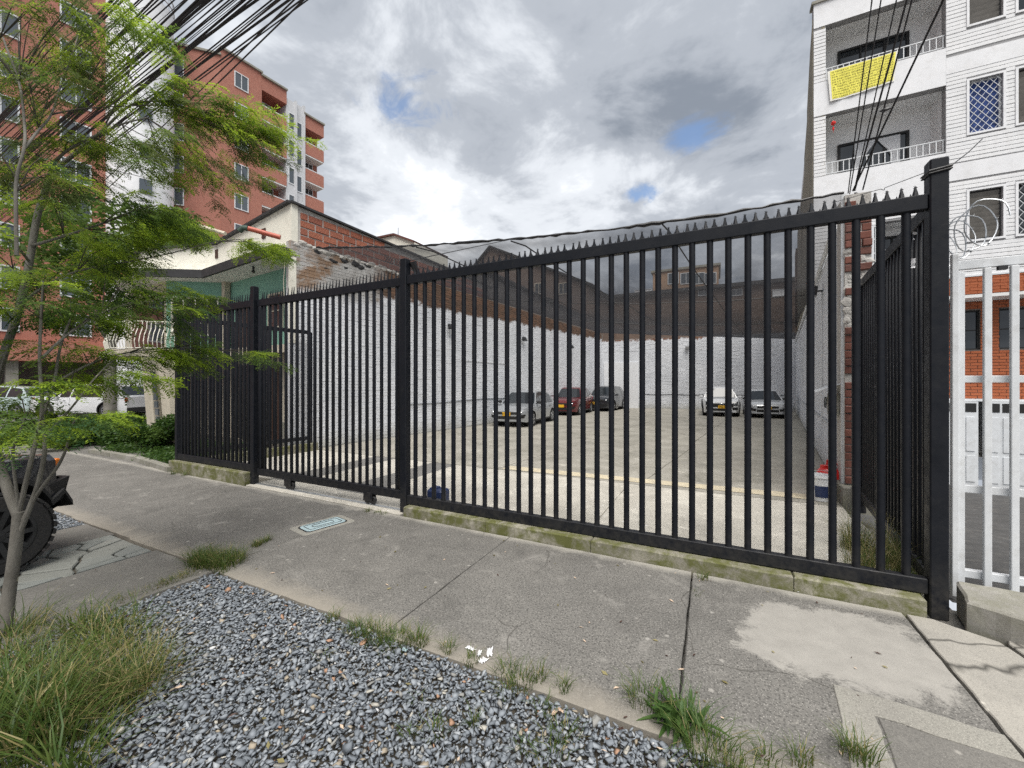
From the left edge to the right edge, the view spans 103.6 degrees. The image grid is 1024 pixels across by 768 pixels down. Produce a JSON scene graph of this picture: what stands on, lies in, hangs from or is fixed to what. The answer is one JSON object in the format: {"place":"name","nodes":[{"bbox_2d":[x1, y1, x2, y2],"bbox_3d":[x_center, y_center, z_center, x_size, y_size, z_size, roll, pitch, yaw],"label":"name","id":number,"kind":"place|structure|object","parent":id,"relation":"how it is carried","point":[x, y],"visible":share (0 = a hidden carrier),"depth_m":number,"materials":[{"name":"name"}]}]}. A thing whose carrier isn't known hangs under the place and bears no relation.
{"place":"outdoors","nodes":[
{"label":"outdoors","id":0,"kind":"place"},
{"bbox_2d":[0,0,111,117],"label":"overhead cable","id":1,"kind":"object","parent":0,"point":[8,107],"visible":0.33,"depth_m":6.29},
{"bbox_2d":[0,413,127,427],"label":"road","id":2,"kind":"structure","parent":0,"point":[35,418],"depth_m":20.52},
{"bbox_2d":[0,386,55,415],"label":"parked car","id":3,"kind":"object","parent":2,"relation":"on","point":[10,393],"visible":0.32,"depth_m":20.87,"materials":[{"name":"white metal"}]},
{"bbox_2d":[29,383,145,418],"bbox_3d":[-20.970,0.820,20.201,4.710,1.724,2.152,0,0,-1],"label":"parked car","id":4,"kind":"object","parent":2,"relation":"on","point":[136,406],"visible":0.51,"depth_m":19.38,"materials":[{"name":"white metal"}]},
{"bbox_2d":[103,0,174,386],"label":"stair tower","id":5,"kind":"structure","parent":2,"relation":"on","point":[136,183],"depth_m":29.14,"materials":[{"name":"grey"}]},
{"bbox_2d":[139,178,151,193],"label":"stair window","id":6,"kind":"structure","parent":5,"relation":"in","point":[142,185],"depth_m":29.17,"materials":[{"name":"grey"}]},
{"bbox_2d":[377,228,422,244],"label":"house","id":7,"kind":"structure","parent":2,"relation":"on","point":[395,239],"depth_m":44.46,"materials":[{"name":"white paint"}]},
{"bbox_2d":[1,0,164,137],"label":"overhead cable","id":8,"kind":"object","parent":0,"point":[156,6],"visible":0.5,"depth_m":6.12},
{"bbox_2d":[2,0,187,176],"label":"overhead cable","id":9,"kind":"object","parent":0,"point":[161,24],"visible":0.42,"depth_m":6.11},
{"bbox_2d":[11,0,199,179],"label":"overhead cable","id":10,"kind":"object","parent":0,"point":[172,23],"visible":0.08,"depth_m":6.06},
{"bbox_2d":[8,0,202,172],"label":"overhead cable","id":11,"kind":"object","parent":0,"point":[194,6],"visible":0.33,"depth_m":6.40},
{"bbox_2d":[0,524,212,653],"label":"driveway","id":12,"kind":"structure","parent":0,"point":[73,558],"depth_m":3.50,"materials":[{"name":"concrete"}]},
{"bbox_2d":[0,454,72,577],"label":"off roader","id":13,"kind":"object","parent":12,"relation":"on","point":[40,529],"visible":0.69,"depth_m":3.65,"materials":[{"name":"black plastic"}]},
{"bbox_2d":[7,0,205,162],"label":"overhead cable","id":14,"kind":"object","parent":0,"point":[193,9],"visible":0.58,"depth_m":6.18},
{"bbox_2d":[7,0,214,169],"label":"overhead cable","id":15,"kind":"object","parent":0,"point":[145,56],"visible":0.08,"depth_m":5.90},
{"bbox_2d":[13,0,223,169],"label":"overhead cable","id":16,"kind":"object","parent":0,"point":[143,64],"visible":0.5,"depth_m":6.11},
{"bbox_2d":[0,0,240,190],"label":"overhead cable","id":17,"kind":"object","parent":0,"point":[169,56],"visible":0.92,"depth_m":6.16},
{"bbox_2d":[4,0,245,202],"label":"overhead cable","id":18,"kind":"object","parent":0,"point":[241,2],"visible":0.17,"depth_m":6.21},
{"bbox_2d":[2,0,251,202],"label":"overhead cable","id":19,"kind":"object","parent":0,"point":[208,34],"visible":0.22,"depth_m":6.14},
{"bbox_2d":[24,0,229,172],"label":"overhead cable","id":20,"kind":"object","parent":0,"point":[214,12],"visible":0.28,"depth_m":6.17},
{"bbox_2d":[22,0,234,169],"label":"overhead cable","id":21,"kind":"object","parent":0,"point":[210,18],"visible":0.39,"depth_m":6.36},
{"bbox_2d":[2,0,258,181],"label":"overhead cable","id":22,"kind":"object","parent":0,"point":[253,2],"visible":0.58,"depth_m":6.52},
{"bbox_2d":[0,0,272,215],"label":"overhead cable","id":23,"kind":"object","parent":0,"point":[239,25],"visible":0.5,"depth_m":6.20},
{"bbox_2d":[0,0,275,218],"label":"overhead cable","id":24,"kind":"object","parent":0,"point":[192,66],"visible":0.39,"depth_m":6.08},
{"bbox_2d":[0,0,280,220],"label":"overhead cable","id":25,"kind":"object","parent":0,"point":[164,90],"visible":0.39,"depth_m":6.63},
{"bbox_2d":[0,0,290,209],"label":"overhead cable","id":26,"kind":"object","parent":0,"point":[249,28],"visible":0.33,"depth_m":6.25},
{"bbox_2d":[1,0,301,224],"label":"overhead cable","id":27,"kind":"object","parent":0,"point":[260,30],"visible":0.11,"depth_m":5.64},
{"bbox_2d":[2,0,307,225],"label":"overhead cable","id":28,"kind":"object","parent":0,"point":[290,12],"depth_m":5.97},
{"bbox_2d":[95,434,283,451],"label":"planting soil","id":29,"kind":"structure","parent":0,"point":[215,440],"depth_m":11.51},
{"bbox_2d":[0,413,190,449],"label":"hedge","id":30,"kind":"object","parent":29,"relation":"on","point":[111,439],"visible":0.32,"depth_m":10.83,"materials":[{"name":"green plant"}]},
{"bbox_2d":[0,187,220,413],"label":"street tree","id":31,"kind":"object","parent":29,"relation":"on","point":[42,253],"visible":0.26,"depth_m":17.57,"materials":[{"name":"green plant"}]},
{"bbox_2d":[116,420,170,449],"bbox_3d":[-9.059,1.284,9.944,1.017,0.856,0.980,0,0,-39],"label":"shrub","id":32,"kind":"object","parent":29,"relation":"on","point":[144,439],"visible":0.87,"depth_m":9.79,"materials":[{"name":"green plant"}]},
{"bbox_2d":[146,413,174,448],"bbox_3d":[-8.897,1.228,10.404,1.185,0.973,0.817,0,0,49],"label":"shrub","id":33,"kind":"object","parent":29,"relation":"on","point":[167,424],"visible":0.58,"depth_m":10.13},
{"bbox_2d":[98,440,242,463],"bbox_3d":[-7.840,1.595,9.897,4.941,0.293,2.684,0,0,27],"label":"ground cover","id":34,"kind":"object","parent":29,"relation":"on","point":[162,453],"visible":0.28,"depth_m":9.56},
{"bbox_2d":[100,199,481,444],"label":"house","id":35,"kind":"structure","parent":29,"relation":"on","point":[217,273],"depth_m":11.20,"materials":[{"name":"paint"}]},
{"bbox_2d":[132,301,163,348],"bbox_3d":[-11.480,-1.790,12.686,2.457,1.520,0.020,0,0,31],"label":"balcony door","id":36,"kind":"structure","parent":35,"relation":"in","point":[144,323],"depth_m":12.57,"materials":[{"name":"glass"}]},
{"bbox_2d":[171,297,217,335],"bbox_3d":[-9.493,-2.025,12.094,1.300,1.150,0.060,0,0,-8],"label":"window","id":37,"kind":"structure","parent":35,"relation":"in","point":[186,297],"depth_m":12.06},
{"bbox_2d":[238,365,246,438],"bbox_3d":[-7.836,0.540,11.968,1.002,2.180,0.040,0,0,29],"label":"door","id":38,"kind":"structure","parent":35,"relation":"in","point":[246,365],"depth_m":12.08,"materials":[{"name":"metal"}]},
{"bbox_2d":[272,364,278,439],"bbox_3d":[-6.653,0.540,11.315,0.602,2.180,0.040,0,0,29],"label":"door","id":39,"kind":"structure","parent":35,"relation":"in","point":[272,364],"depth_m":11.22,"materials":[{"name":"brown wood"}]},
{"bbox_2d":[268,291,283,327],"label":"window","id":40,"kind":"structure","parent":35,"relation":"in","point":[281,291],"depth_m":10.82,"materials":[{"name":"grey glass"}]},
{"bbox_2d":[106,534,274,606],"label":"grass","id":41,"kind":"structure","parent":0,"point":[203,558],"depth_m":3.67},
{"bbox_2d":[106,0,279,140],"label":"overhead cable","id":42,"kind":"object","parent":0,"point":[258,16],"visible":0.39,"depth_m":5.78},
{"bbox_2d":[87,0,304,207],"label":"overhead cable","id":43,"kind":"object","parent":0,"point":[268,34],"visible":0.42,"depth_m":6.20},
{"bbox_2d":[102,0,294,182],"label":"overhead cable","id":44,"kind":"object","parent":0,"point":[282,11],"visible":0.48,"depth_m":6.61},
{"bbox_2d":[0,511,725,767],"bbox_3d":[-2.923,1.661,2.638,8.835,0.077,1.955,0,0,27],"label":"gravel","id":45,"kind":"structure","parent":0,"point":[243,758],"depth_m":2.08,"materials":[{"name":"gravel"}]},
{"bbox_2d":[0,584,234,767],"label":"grass","id":46,"kind":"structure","parent":45,"relation":"on","point":[33,716],"depth_m":2.08,"materials":[{"name":"plant"}]},
{"bbox_2d":[0,0,325,636],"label":"feathery tree","id":47,"kind":"object","parent":45,"relation":"on","point":[25,278],"visible":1,"depth_m":3.07,"materials":[{"name":"green plant"}]},
{"bbox_2d":[310,606,594,767],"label":"grass","id":48,"kind":"structure","parent":45,"relation":"on","point":[417,638],"depth_m":2.28,"materials":[{"name":"plant"}]},
{"bbox_2d":[95,536,887,762],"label":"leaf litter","id":49,"kind":"object","parent":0,"point":[280,760],"visible":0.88,"depth_m":2.15,"materials":[{"name":"brown plant"}]},
{"bbox_2d":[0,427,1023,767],"bbox_3d":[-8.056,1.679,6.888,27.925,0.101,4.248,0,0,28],"label":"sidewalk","id":50,"kind":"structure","parent":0,"point":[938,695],"depth_m":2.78,"materials":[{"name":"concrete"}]},
{"bbox_2d":[88,448,171,471],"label":"verge kerb","id":51,"kind":"structure","parent":50,"relation":"on","point":[162,466],"depth_m":8.57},
{"bbox_2d":[290,515,354,535],"bbox_3d":[-2.212,1.646,4.725,0.380,0.028,0.620,0,0,38],"label":"utility cover","id":52,"kind":"object","parent":50,"relation":"on","point":[320,525],"visible":0.99,"depth_m":4.68,"materials":[{"name":"metal"}]},
{"bbox_2d":[257,270,399,503],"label":"sliding gate","id":53,"kind":"structure","parent":50,"relation":"on","point":[366,489],"depth_m":5.87,"materials":[{"name":"metal"}]},
{"bbox_2d":[170,467,895,767],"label":"grass","id":54,"kind":"structure","parent":50,"relation":"on","point":[862,754],"depth_m":1.78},
{"bbox_2d":[607,661,782,767],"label":"weed plant","id":55,"kind":"object","parent":50,"relation":"on","point":[671,714],"visible":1,"depth_m":1.90,"materials":[{"name":"green plant"}]},
{"bbox_2d":[957,581,1023,646],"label":"concrete block","id":56,"kind":"structure","parent":50,"relation":"on","point":[995,613],"depth_m":2.71,"materials":[{"name":"concrete"}]},
{"bbox_2d":[143,452,981,744],"bbox_3d":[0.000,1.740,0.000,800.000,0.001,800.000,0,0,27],"label":"ground","id":57,"kind":"structure","parent":0,"point":[955,620],"depth_m":2.97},
{"bbox_2d":[0,0,105,394],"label":"apartment tower","id":58,"kind":"structure","parent":57,"relation":"on","point":[11,367],"depth_m":26.35,"materials":[{"name":"brick"}]},
{"bbox_2d":[0,138,19,163],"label":"window","id":59,"kind":"structure","parent":58,"relation":"in","point":[4,139],"depth_m":25.05,"materials":[{"name":"glass"}]},
{"bbox_2d":[0,93,19,123],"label":"window","id":60,"kind":"structure","parent":58,"relation":"in","point":[2,107],"depth_m":25.08,"materials":[{"name":"glass"}]},
{"bbox_2d":[0,10,19,40],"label":"window","id":61,"kind":"structure","parent":58,"relation":"in","point":[16,26],"depth_m":25.08,"materials":[{"name":"glass"}]},
{"bbox_2d":[60,156,91,186],"bbox_3d":[-29.723,-14.480,27.491,0.090,1.500,1.500,0,0,32],"label":"window","id":62,"kind":"structure","parent":58,"relation":"in","point":[61,159],"depth_m":27.45,"materials":[{"name":"glass"}]},
{"bbox_2d":[60,116,91,146],"bbox_3d":[-29.723,-17.100,27.491,0.090,1.500,1.500,0,0,32],"label":"window","id":63,"kind":"structure","parent":58,"relation":"in","point":[73,124],"depth_m":27.61,"materials":[{"name":"glass"}]},
{"bbox_2d":[60,1,91,28],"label":"window","id":64,"kind":"structure","parent":58,"relation":"in","point":[61,11],"depth_m":27.33,"materials":[{"name":"glass"}]},
{"bbox_2d":[61,78,91,111],"bbox_3d":[-29.723,-19.720,27.491,0.090,1.500,1.500,0,0,32],"label":"window","id":65,"kind":"structure","parent":58,"relation":"in","point":[67,98],"depth_m":27.37,"materials":[{"name":"glass"}]},
{"bbox_2d":[169,442,317,485],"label":"fence kerb","id":66,"kind":"structure","parent":57,"relation":"on","point":[224,474],"depth_m":7.11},
{"bbox_2d":[175,286,311,483],"bbox_3d":[-4.717,0.045,8.361,2.520,3.290,2.745,0,0,27],"label":"metal fence","id":67,"kind":"object","parent":66,"relation":"on","point":[202,417],"visible":0.64,"depth_m":7.06,"materials":[{"name":"metal"}]},
{"bbox_2d":[174,41,324,236],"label":"apartment tower","id":68,"kind":"structure","parent":57,"relation":"on","point":[245,78],"depth_m":35.70,"materials":[{"name":"brick"}]},
{"bbox_2d":[174,187,183,205],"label":"window","id":69,"kind":"structure","parent":68,"relation":"in","point":[180,198],"depth_m":32.77,"materials":[{"name":"glass"}]},
{"bbox_2d":[234,70,248,93],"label":"window","id":70,"kind":"structure","parent":68,"relation":"in","point":[241,82],"depth_m":35.04,"materials":[{"name":"glass"}]},
{"bbox_2d":[234,162,248,180],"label":"window","id":71,"kind":"structure","parent":68,"relation":"in","point":[239,171],"depth_m":35.04,"materials":[{"name":"glass"}]},
{"bbox_2d":[234,193,248,212],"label":"window","id":72,"kind":"structure","parent":68,"relation":"in","point":[245,206],"depth_m":35.14,"materials":[{"name":"glass"}]},
{"bbox_2d":[286,240,602,447],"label":"lot wall","id":73,"kind":"structure","parent":57,"relation":"on","point":[310,270],"depth_m":13.52,"materials":[{"name":"paint"}]},
{"bbox_2d":[614,334,688,339],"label":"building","id":74,"kind":"structure","parent":57,"relation":"on","point":[621,336],"depth_m":39.79,"materials":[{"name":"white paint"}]},
{"bbox_2d":[404,505,926,618],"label":"fence kerb","id":75,"kind":"structure","parent":57,"relation":"on","point":[904,602],"depth_m":3.52,"materials":[{"name":"concrete"}]},
{"bbox_2d":[400,156,948,621],"bbox_3d":[1.623,0.035,4.063,6.079,3.310,2.454,0,0,-1],"label":"metal fence","id":76,"kind":"object","parent":75,"relation":"on","point":[900,392],"visible":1,"depth_m":3.57,"materials":[{"name":"metal"}]},
{"bbox_2d":[836,138,982,201],"bbox_3d":[3.971,-2.012,4.118,0.649,1.012,3.073,0,0,27],"label":"tie wire","id":77,"kind":"object","parent":76,"relation":"attached to","point":[926,174],"visible":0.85,"depth_m":2.92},
{"bbox_2d":[602,336,795,411],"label":"lot wall","id":78,"kind":"structure","parent":57,"relation":"on","point":[777,364],"depth_m":26.20,"materials":[{"name":"paint"}]},
{"bbox_2d":[795,193,846,483],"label":"lot wall","id":79,"kind":"structure","parent":57,"relation":"on","point":[821,439],"depth_m":8.97,"materials":[{"name":"white paint"}]},
{"bbox_2d":[316,191,856,338],"bbox_3d":[5.242,-2.447,16.091,11.263,2.246,25.493,0,0,32],"label":"shade net","id":80,"kind":"object","parent":79,"relation":"attached to","point":[429,256],"visible":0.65,"depth_m":10.36,"materials":[{"name":"black fabric"}]},
{"bbox_2d":[794,228,836,342],"bbox_3d":[10.944,-2.450,15.166,0.080,0.080,21.100,0,0,34],"label":"pipe","id":81,"kind":"object","parent":79,"relation":"attached to","point":[822,261],"visible":0.69,"depth_m":8.62,"materials":[{"name":"plastic"}]},
{"bbox_2d":[815,286,822,424],"bbox_3d":[6.401,-0.602,8.505,0.245,2.903,0.260,0,0,34],"label":"pipe","id":82,"kind":"object","parent":79,"relation":"attached to","point":[817,290],"visible":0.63,"depth_m":8.44,"materials":[{"name":"metal"}]},
{"bbox_2d":[815,383,840,414],"bbox_3d":[4.806,0.212,6.170,0.340,0.475,0.880,0,0,34],"label":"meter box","id":83,"kind":"object","parent":79,"relation":"attached to","point":[825,398],"visible":0.28,"depth_m":6.08,"materials":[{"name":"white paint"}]},
{"bbox_2d":[837,191,874,515],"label":"brick pier","id":84,"kind":"structure","parent":57,"relation":"on","point":[844,489],"depth_m":5.55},
{"bbox_2d":[795,0,1023,488],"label":"apartment building","id":85,"kind":"structure","parent":57,"relation":"on","point":[961,94],"depth_m":9.83,"materials":[{"name":"paint"}]},
{"bbox_2d":[828,51,897,100],"bbox_3d":[9.077,-7.962,10.474,1.421,0.844,0.048,0,0,27],"label":"banner","id":86,"kind":"object","parent":85,"relation":"attached to","point":[844,82],"visible":0.91,"depth_m":10.51,"materials":[{"name":"yellow fabric"}]},
{"bbox_2d":[837,130,908,173],"bbox_3d":[9.837,-5.935,11.008,1.505,1.570,0.087,0,0,27],"label":"balcony window","id":87,"kind":"structure","parent":85,"relation":"in","point":[896,140],"depth_m":10.97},
{"bbox_2d":[837,30,908,67],"bbox_3d":[9.844,-8.525,11.020,1.505,1.650,0.060,0,0,27],"label":"balcony window","id":88,"kind":"structure","parent":85,"relation":"in","point":[856,52],"depth_m":11.00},
{"bbox_2d":[871,225,875,264],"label":"window","id":89,"kind":"structure","parent":85,"relation":"in","point":[873,255],"depth_m":10.34,"materials":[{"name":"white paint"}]},
{"bbox_2d":[949,401,977,484],"bbox_3d":[10.043,1.435,10.136,2.350,2.030,0.096,0,0,27],"label":"garage door","id":90,"kind":"structure","parent":85,"relation":"in","point":[971,408],"depth_m":9.62,"materials":[{"name":"white paint"}]},
{"bbox_2d":[965,310,978,349],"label":"window","id":91,"kind":"structure","parent":85,"relation":"in","point":[971,317],"depth_m":10.07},
{"bbox_2d":[970,188,1000,239],"bbox_3d":[11.184,-4.010,9.567,0.560,1.160,0.080,0,0,27],"label":"window","id":92,"kind":"structure","parent":85,"relation":"in","point":[976,223],"depth_m":9.53,"materials":[{"name":"grey"}]},
{"bbox_2d":[970,0,1000,23],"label":"window","id":93,"kind":"structure","parent":85,"relation":"in","point":[980,10],"depth_m":9.55,"materials":[{"name":"grey"}]},
{"bbox_2d":[970,74,1001,132],"bbox_3d":[11.178,-6.595,9.555,0.568,1.256,0.108,0,0,27],"label":"window","id":94,"kind":"structure","parent":85,"relation":"in","point":[985,94],"depth_m":9.55,"materials":[{"name":"glass"}]},
{"bbox_2d":[992,402,1023,488],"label":"garage door","id":95,"kind":"structure","parent":85,"relation":"in","point":[1000,410],"depth_m":9.40,"materials":[{"name":"white paint"}]},
{"bbox_2d":[999,308,1023,348],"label":"window","id":96,"kind":"structure","parent":85,"relation":"in","point":[1003,313],"depth_m":9.81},
{"bbox_2d":[1019,70,1023,122],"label":"window","id":97,"kind":"structure","parent":85,"relation":"in","point":[1021,73],"depth_m":9.27,"materials":[{"name":"grey"}]},
{"bbox_2d":[1019,184,1023,233],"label":"window","id":98,"kind":"structure","parent":85,"relation":"in","point":[1021,187],"depth_m":9.29,"materials":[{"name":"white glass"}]},
{"bbox_2d":[159,0,981,610],"label":"sky","id":99,"kind":"structure","parent":0,"point":[445,121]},
{"bbox_2d":[259,408,889,569],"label":"lot floor","id":100,"kind":"structure","parent":0,"point":[777,491],"depth_m":7.54,"materials":[{"name":"concrete"}]},
{"bbox_2d":[427,485,448,499],"bbox_3d":[-0.973,1.505,5.314,0.280,0.290,0.240,0,0,27],"label":"gate motor","id":101,"kind":"object","parent":100,"relation":"on","point":[438,492],"visible":0.36,"depth_m":5.27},
{"bbox_2d":[491,390,553,425],"bbox_3d":[0.563,0.981,17.148,1.952,1.422,3.861,0,0,24],"label":"parked car","id":102,"kind":"object","parent":100,"relation":"on","point":[524,407],"visible":0.55,"depth_m":16.27,"materials":[{"name":"silver metal"}]},
{"bbox_2d":[553,387,592,414],"bbox_3d":[3.389,0.931,22.835,1.952,1.522,3.960,0,0,25],"label":"parked car","id":103,"kind":"object","parent":100,"relation":"on","point":[575,400],"visible":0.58,"depth_m":22.02,"materials":[{"name":"red metal"}]},
{"bbox_2d":[591,386,623,410],"bbox_3d":[6.045,0.903,25.973,2.012,1.586,3.960,0,0,30],"label":"parked car","id":104,"kind":"object","parent":100,"relation":"on","point":[618,397],"visible":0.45,"depth_m":25.37,"materials":[{"name":"grey metal"}]},
{"bbox_2d":[699,387,741,415],"bbox_3d":[11.436,0.903,22.231,2.052,1.591,4.361,0,0,25],"label":"parked car","id":105,"kind":"object","parent":100,"relation":"on","point":[718,399],"visible":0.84,"depth_m":20.61,"materials":[{"name":"white metal"}]},
{"bbox_2d":[743,389,783,417],"bbox_3d":[13.039,0.981,20.970,1.952,1.422,3.861,0,0,26],"label":"parked car","id":106,"kind":"object","parent":100,"relation":"on","point":[757,403],"visible":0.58,"depth_m":19.59,"materials":[{"name":"silver metal"}]},
{"bbox_2d":[814,470,827,501],"bbox_3d":[4.385,1.422,5.743,0.308,0.448,0.301,0,0,27],"label":"bucket","id":107,"kind":"object","parent":100,"relation":"on","point":[820,487],"visible":0.55,"depth_m":5.64,"materials":[{"name":"white plastic"}]},
{"bbox_2d":[847,0,872,193],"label":"overhead cable","id":108,"kind":"object","parent":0,"point":[860,92],"visible":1,"depth_m":5.17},
{"bbox_2d":[849,0,881,193],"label":"overhead cable","id":109,"kind":"object","parent":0,"point":[866,92],"visible":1,"depth_m":5.24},
{"bbox_2d":[854,0,896,187],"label":"overhead cable","id":110,"kind":"object","parent":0,"point":[877,87],"visible":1,"depth_m":5.06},
{"bbox_2d":[854,0,907,190],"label":"overhead cable","id":111,"kind":"object","parent":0,"point":[893,49],"visible":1,"depth_m":5.28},
{"bbox_2d":[862,0,912,189],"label":"overhead cable","id":112,"kind":"object","parent":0,"point":[888,89],"visible":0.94,"depth_m":5.30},
{"bbox_2d":[819,505,959,596],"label":"grass","id":113,"kind":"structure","parent":0,"point":[893,556],"depth_m":3.67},
{"bbox_2d":[852,0,943,190],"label":"overhead cable","id":114,"kind":"object","parent":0,"point":[921,46],"visible":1,"depth_m":4.90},
{"bbox_2d":[861,485,1023,602],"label":"ramp","id":115,"kind":"structure","parent":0,"point":[1000,532],"depth_m":5.31,"materials":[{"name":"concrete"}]},
{"bbox_2d":[950,254,1023,596],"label":"white gate","id":116,"kind":"structure","parent":115,"relation":"on","point":[1014,492],"depth_m":3.07,"materials":[{"name":"metal"}]},
{"bbox_2d":[949,198,1010,266],"bbox_3d":[3.620,-1.164,3.304,0.225,0.335,1.098,0,0,30],"label":"razor wire","id":117,"kind":"object","parent":116,"relation":"attached to","point":[964,221],"visible":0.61,"depth_m":3.06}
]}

